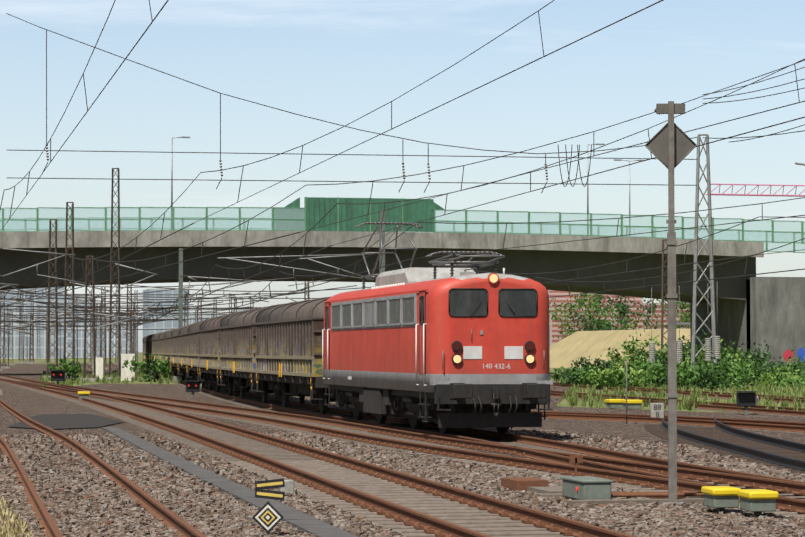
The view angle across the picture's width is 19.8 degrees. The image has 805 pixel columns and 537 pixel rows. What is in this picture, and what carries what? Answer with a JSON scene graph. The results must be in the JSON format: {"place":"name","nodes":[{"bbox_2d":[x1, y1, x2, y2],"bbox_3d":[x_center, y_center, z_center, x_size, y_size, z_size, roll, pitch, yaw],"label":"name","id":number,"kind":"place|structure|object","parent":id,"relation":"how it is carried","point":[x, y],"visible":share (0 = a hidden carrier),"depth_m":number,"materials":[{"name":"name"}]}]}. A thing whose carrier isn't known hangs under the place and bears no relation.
{"place":"outdoors","nodes":[
{"label":"outdoors","id":0,"kind":"place"},
{"bbox_2d":[0,500,25,536],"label":"dirt patch","id":1,"kind":"object","parent":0,"point":[9,522],"depth_m":28.59,"materials":[{"name":"beige plant"}]},
{"bbox_2d":[0,496,33,536],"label":"dry grass tufts","id":2,"kind":"object","parent":1,"relation":"on","point":[6,531],"visible":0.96,"depth_m":27.89,"materials":[{"name":"beige plant"}]},
{"bbox_2d":[0,399,206,536],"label":"track","id":3,"kind":"structure","parent":0,"point":[155,508],"depth_m":34.25,"materials":[{"name":"brown metal"}]},
{"bbox_2d":[0,287,249,358],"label":"city buildings","id":4,"kind":"structure","parent":0,"point":[167,325],"depth_m":754.48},
{"bbox_2d":[1,352,582,382],"bbox_3d":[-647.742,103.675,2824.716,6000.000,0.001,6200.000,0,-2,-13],"label":"ground","id":5,"kind":"structure","parent":0,"point":[140,357],"depth_m":554.17,"materials":[{"name":"green plant"}]},
{"bbox_2d":[0,0,804,394],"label":"overhead line","id":6,"kind":"object","parent":5,"relation":"on","point":[94,312],"visible":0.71,"depth_m":150.08,"materials":[{"name":"metal"}]},
{"bbox_2d":[549,292,631,339],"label":"tree","id":7,"kind":"object","parent":5,"relation":"on","point":[599,324],"visible":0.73,"depth_m":386.66,"materials":[{"name":"green plant"}]},
{"bbox_2d":[581,294,689,329],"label":"tree","id":8,"kind":"object","parent":5,"relation":"on","point":[624,311],"visible":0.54,"depth_m":396.87,"materials":[{"name":"green plant"}]},
{"bbox_2d":[664,301,689,328],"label":"tree","id":9,"kind":"object","parent":5,"relation":"on","point":[687,317],"visible":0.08,"depth_m":391.95,"materials":[{"name":"green plant"}]},
{"bbox_2d":[550,377,804,392],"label":"grass strip","id":10,"kind":"object","parent":5,"relation":"on","point":[551,379],"depth_m":138.36,"materials":[{"name":"green plant"}]},
{"bbox_2d":[570,355,625,372],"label":"shrub","id":11,"kind":"object","parent":10,"relation":"on","point":[589,365],"visible":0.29,"depth_m":155.92,"materials":[{"name":"green plant"}]},
{"bbox_2d":[604,330,667,372],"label":"shrub","id":12,"kind":"object","parent":10,"relation":"on","point":[618,358],"visible":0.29,"depth_m":158.29,"materials":[{"name":"green plant"}]},
{"bbox_2d":[666,330,775,379],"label":"shrub","id":13,"kind":"object","parent":10,"relation":"on","point":[732,352],"visible":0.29,"depth_m":154.51,"materials":[{"name":"green plant"}]},
{"bbox_2d":[721,340,782,368],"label":"shrub","id":14,"kind":"object","parent":10,"relation":"on","point":[761,359],"visible":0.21,"depth_m":188.20,"materials":[{"name":"green plant"}]},
{"bbox_2d":[706,183,804,196],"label":"tower crane","id":15,"kind":"object","parent":5,"relation":"on","point":[770,194],"visible":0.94,"depth_m":425.85,"materials":[{"name":"red metal"}]},
{"bbox_2d":[0,375,634,536],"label":"track","id":16,"kind":"structure","parent":0,"point":[406,505],"depth_m":36.55,"materials":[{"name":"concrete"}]},
{"bbox_2d":[77,391,89,400],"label":"box","id":17,"kind":"object","parent":16,"relation":"on","point":[84,394],"visible":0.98,"depth_m":99.23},
{"bbox_2d":[0,136,804,370],"bbox_3d":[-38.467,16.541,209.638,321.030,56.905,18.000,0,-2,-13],"label":"road bridge","id":18,"kind":"structure","parent":0,"point":[770,311],"depth_m":212.58,"materials":[{"name":"concrete"}]},
{"bbox_2d":[783,347,804,361],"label":"graffiti","id":19,"kind":"object","parent":18,"relation":"attached to","point":[789,353],"visible":0.77,"depth_m":217.94,"materials":[{"name":"red paint"}]},
{"bbox_2d":[0,363,804,536],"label":"ground","id":20,"kind":"structure","parent":0,"point":[28,403],"depth_m":80.64,"materials":[{"name":"grey gravel"}]},
{"bbox_2d":[49,370,65,384],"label":"dwarf signal","id":21,"kind":"object","parent":20,"relation":"on","point":[58,375],"visible":0.94,"depth_m":139.62,"materials":[{"name":"red"}]},
{"bbox_2d":[7,414,123,428],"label":"ground cover","id":22,"kind":"object","parent":20,"relation":"on","point":[57,421],"depth_m":70.45,"materials":[{"name":"grey asphalt"}]},
{"bbox_2d":[41,374,174,385],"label":"grass strip","id":23,"kind":"object","parent":20,"relation":"on","point":[134,382],"depth_m":160.76,"materials":[{"name":"green plant"}]},
{"bbox_2d":[47,356,85,380],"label":"shrub","id":24,"kind":"object","parent":23,"relation":"on","point":[68,367],"visible":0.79,"depth_m":162.64,"materials":[{"name":"green plant"}]},
{"bbox_2d":[96,354,136,380],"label":"relay cabinets","id":25,"kind":"object","parent":23,"relation":"on","point":[125,371],"visible":0.54,"depth_m":169.06,"materials":[{"name":"white concrete"}]},
{"bbox_2d":[37,369,208,387],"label":"grass tufts","id":26,"kind":"object","parent":23,"relation":"on","point":[114,379],"visible":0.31,"depth_m":162.42,"materials":[{"name":"green plant"}]},
{"bbox_2d":[122,353,170,381],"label":"shrub","id":27,"kind":"object","parent":23,"relation":"on","point":[163,366],"visible":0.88,"depth_m":162.14,"materials":[{"name":"green plant"}]},
{"bbox_2d":[185,381,200,397],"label":"dwarf signal","id":28,"kind":"object","parent":20,"relation":"on","point":[192,387],"visible":1,"depth_m":107.31,"materials":[{"name":"red"}]},
{"bbox_2d":[102,427,357,536],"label":"cable trough lids","id":29,"kind":"object","parent":20,"relation":"on","point":[302,521],"visible":0.79,"depth_m":35.34,"materials":[{"name":"concrete"}]},
{"bbox_2d":[280,480,293,493],"bbox_3d":[-1.724,3.306,34.425,0.200,0.300,0.150,0,-2,-13],"label":"concrete stub","id":30,"kind":"object","parent":20,"relation":"on","point":[288,487],"visible":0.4,"depth_m":34.36,"materials":[{"name":"white concrete"}]},
{"bbox_2d":[0,429,804,536],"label":"ballast gravel","id":31,"kind":"structure","parent":20,"relation":"on","point":[56,476],"depth_m":34.68,"materials":[{"name":"grey gravel"}]},
{"bbox_2d":[252,478,284,535],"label":"railway sign","id":32,"kind":"object","parent":31,"relation":"on","point":[267,517],"visible":1,"depth_m":26.55,"materials":[{"name":"metal"}]},
{"bbox_2d":[682,486,739,512],"bbox_3d":[4.040,3.120,31.256,0.424,0.406,2.106,0,-2,-13],"label":"box","id":33,"kind":"object","parent":31,"relation":"on","point":[721,498],"visible":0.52,"depth_m":30.28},
{"bbox_2d":[0,379,804,518],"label":"track","id":34,"kind":"structure","parent":20,"relation":"on","point":[426,444],"depth_m":48.79,"materials":[{"name":"brown metal"}]},
{"bbox_2d":[501,455,703,505],"bbox_3d":[3.381,3.112,34.452,3.100,0.690,4.230,0,-2,-13],"label":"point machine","id":35,"kind":"object","parent":20,"relation":"on","point":[586,489],"visible":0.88,"depth_m":32.99,"materials":[{"name":"metal"}]},
{"bbox_2d":[626,360,626,423],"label":"marker stake","id":36,"kind":"object","parent":20,"relation":"on","point":[626,391],"visible":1,"depth_m":68.71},
{"bbox_2d":[650,403,663,417],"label":"kilometre post","id":37,"kind":"object","parent":20,"relation":"on","point":[656,409],"visible":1,"depth_m":69.83,"materials":[{"name":"metal"}]},
{"bbox_2d":[645,101,696,504],"bbox_3d":[3.796,0.561,32.524,0.734,5.850,0.300,0,-2,1],"label":"signal post","id":38,"kind":"object","parent":20,"relation":"on","point":[670,145],"visible":0.92,"depth_m":32.52,"materials":[{"name":"grey metal"}]},
{"bbox_2d":[559,382,804,412],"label":"grass strip","id":39,"kind":"object","parent":20,"relation":"on","point":[563,403],"depth_m":95.94,"materials":[{"name":"green plant"}]},
{"bbox_2d":[550,363,596,386],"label":"shrub","id":40,"kind":"object","parent":39,"relation":"on","point":[575,376],"visible":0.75,"depth_m":138.05,"materials":[{"name":"green plant"}]},
{"bbox_2d":[605,399,624,407],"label":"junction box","id":41,"kind":"object","parent":39,"relation":"on","point":[614,403],"visible":0.81,"depth_m":87.60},
{"bbox_2d":[585,361,658,389],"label":"shrub","id":42,"kind":"object","parent":39,"relation":"on","point":[607,377],"visible":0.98,"depth_m":129.24,"materials":[{"name":"green plant"}]},
{"bbox_2d":[622,400,641,408],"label":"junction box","id":43,"kind":"object","parent":39,"relation":"on","point":[633,404],"visible":0.98,"depth_m":86.62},
{"bbox_2d":[619,354,695,386],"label":"shrub","id":44,"kind":"object","parent":39,"relation":"on","point":[660,371],"visible":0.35,"depth_m":138.37,"materials":[{"name":"green plant"}]},
{"bbox_2d":[557,379,804,411],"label":"grass tufts","id":45,"kind":"object","parent":39,"relation":"on","point":[573,400],"visible":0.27,"depth_m":106.93,"materials":[{"name":"green plant"}]},
{"bbox_2d":[632,337,749,380],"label":"shrub","id":46,"kind":"object","parent":39,"relation":"on","point":[702,355],"visible":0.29,"depth_m":153.05,"materials":[{"name":"green plant"}]},
{"bbox_2d":[647,357,752,389],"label":"shrub","id":47,"kind":"object","parent":39,"relation":"on","point":[702,379],"visible":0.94,"depth_m":128.40,"materials":[{"name":"green plant"}]},
{"bbox_2d":[692,350,763,386],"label":"shrub","id":48,"kind":"object","parent":39,"relation":"on","point":[747,376],"visible":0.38,"depth_m":138.13,"materials":[{"name":"green plant"}]},
{"bbox_2d":[737,348,793,381],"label":"shrub","id":49,"kind":"object","parent":39,"relation":"on","point":[779,368],"visible":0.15,"depth_m":160.49,"materials":[{"name":"green plant"}]},
{"bbox_2d":[738,350,804,377],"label":"shrub","id":50,"kind":"object","parent":39,"relation":"on","point":[797,368],"visible":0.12,"depth_m":163.61,"materials":[{"name":"green plant"}]},
{"bbox_2d":[754,363,804,387],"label":"shrub","id":51,"kind":"object","parent":39,"relation":"on","point":[773,380],"visible":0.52,"depth_m":138.33,"materials":[{"name":"green plant"}]},
{"bbox_2d":[768,357,804,368],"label":"shrub","id":52,"kind":"object","parent":39,"relation":"on","point":[802,364],"visible":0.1,"depth_m":167.92,"materials":[{"name":"green plant"}]},
{"bbox_2d":[784,372,804,387],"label":"shrub","id":53,"kind":"object","parent":39,"relation":"on","point":[799,381],"visible":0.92,"depth_m":134.78,"materials":[{"name":"green plant"}]},
{"bbox_2d":[685,489,778,515],"bbox_3d":[4.327,3.108,30.920,0.424,0.406,2.886,0,-2,-13],"label":"box","id":54,"kind":"object","parent":20,"relation":"on","point":[758,502],"visible":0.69,"depth_m":29.57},
{"bbox_2d":[736,391,757,414],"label":"dwarf signal","id":55,"kind":"object","parent":20,"relation":"on","point":[745,400],"visible":1,"depth_m":78.83,"materials":[{"name":"black metal"}]},
{"bbox_2d":[0,0,804,351],"label":"sky","id":56,"kind":"structure","parent":0,"point":[334,61],"materials":[{"name":"blue"}]},
{"bbox_2d":[137,365,804,498],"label":"track","id":57,"kind":"structure","parent":0,"point":[253,401],"depth_m":54.75,"materials":[{"name":"brown metal"}]},
{"bbox_2d":[142,335,154,370],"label":"freight wagon","id":58,"kind":"object","parent":57,"relation":"on","point":[144,341],"visible":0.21,"depth_m":230.52,"materials":[{"name":"grey metal"}]},
{"bbox_2d":[147,333,156,367],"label":"freight wagon","id":59,"kind":"object","parent":57,"relation":"on","point":[149,345],"visible":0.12,"depth_m":216.16,"materials":[{"name":"metal"}]},
{"bbox_2d":[152,332,165,374],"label":"freight wagon","id":60,"kind":"object","parent":57,"relation":"on","point":[155,344],"visible":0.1,"depth_m":199.44,"materials":[{"name":"grey metal"}]},
{"bbox_2d":[158,330,173,375],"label":"freight wagon","id":61,"kind":"object","parent":57,"relation":"on","point":[160,343],"visible":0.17,"depth_m":183.41,"materials":[{"name":"metal"}]},
{"bbox_2d":[164,329,176,375],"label":"freight wagon","id":62,"kind":"object","parent":57,"relation":"on","point":[167,344],"visible":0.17,"depth_m":168.76,"materials":[{"name":"grey metal"}]},
{"bbox_2d":[170,326,189,380],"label":"freight wagon","id":63,"kind":"object","parent":57,"relation":"on","point":[174,348],"visible":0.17,"depth_m":153.36,"materials":[{"name":"grey metal"}]},
{"bbox_2d":[178,324,214,383],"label":"freight wagon","id":64,"kind":"object","parent":57,"relation":"on","point":[182,347],"visible":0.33,"depth_m":138.68,"materials":[{"name":"grey metal"}]},
{"bbox_2d":[187,319,239,389],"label":"freight wagon","id":65,"kind":"object","parent":57,"relation":"on","point":[193,363],"visible":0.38,"depth_m":122.55,"materials":[{"name":"grey metal"}]},
{"bbox_2d":[199,313,261,395],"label":"freight wagon","id":66,"kind":"object","parent":57,"relation":"on","point":[209,331],"visible":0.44,"depth_m":106.77,"materials":[{"name":"grey metal"}]},
{"bbox_2d":[219,305,304,403],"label":"freight wagon","id":67,"kind":"object","parent":57,"relation":"on","point":[237,347],"visible":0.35,"depth_m":91.25,"materials":[{"name":"metal"}]},
{"bbox_2d":[255,297,370,414],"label":"freight wagon","id":68,"kind":"object","parent":57,"relation":"on","point":[288,356],"visible":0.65,"depth_m":75.61,"materials":[{"name":"grey metal"}]},
{"bbox_2d":[322,222,552,433],"bbox_3d":[0.639,1.357,61.236,3.088,5.702,15.830,0,-2,-12],"label":"locomotive","id":69,"kind":"object","parent":57,"relation":"on","point":[447,350],"visible":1,"depth_m":54.53,"materials":[{"name":"red metal"}]},
{"bbox_2d":[295,396,804,434],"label":"track","id":70,"kind":"structure","parent":0,"point":[785,427],"depth_m":68.58,"materials":[{"name":"metal"}]},
{"bbox_2d":[548,291,689,345],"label":"brick hall","id":71,"kind":"structure","parent":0,"point":[554,330],"depth_m":419.03,"materials":[{"name":"red brick"}]},
{"bbox_2d":[550,322,689,367],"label":"embankment hill","id":72,"kind":"structure","parent":0,"point":[566,351],"depth_m":295.91,"materials":[{"name":"beige sand"}]},
{"bbox_2d":[550,390,804,417],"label":"track","id":73,"kind":"structure","parent":0,"point":[756,409],"depth_m":84.70,"materials":[{"name":"metal"}]},
{"bbox_2d":[550,382,804,404],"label":"track","id":74,"kind":"structure","parent":0,"point":[680,392],"depth_m":112.52,"materials":[{"name":"metal"}]},
{"bbox_2d":[644,418,804,473],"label":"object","id":75,"kind":"structure","parent":0,"point":[767,451],"depth_m":52.29,"materials":[{"name":"grey stone"}]}
]}

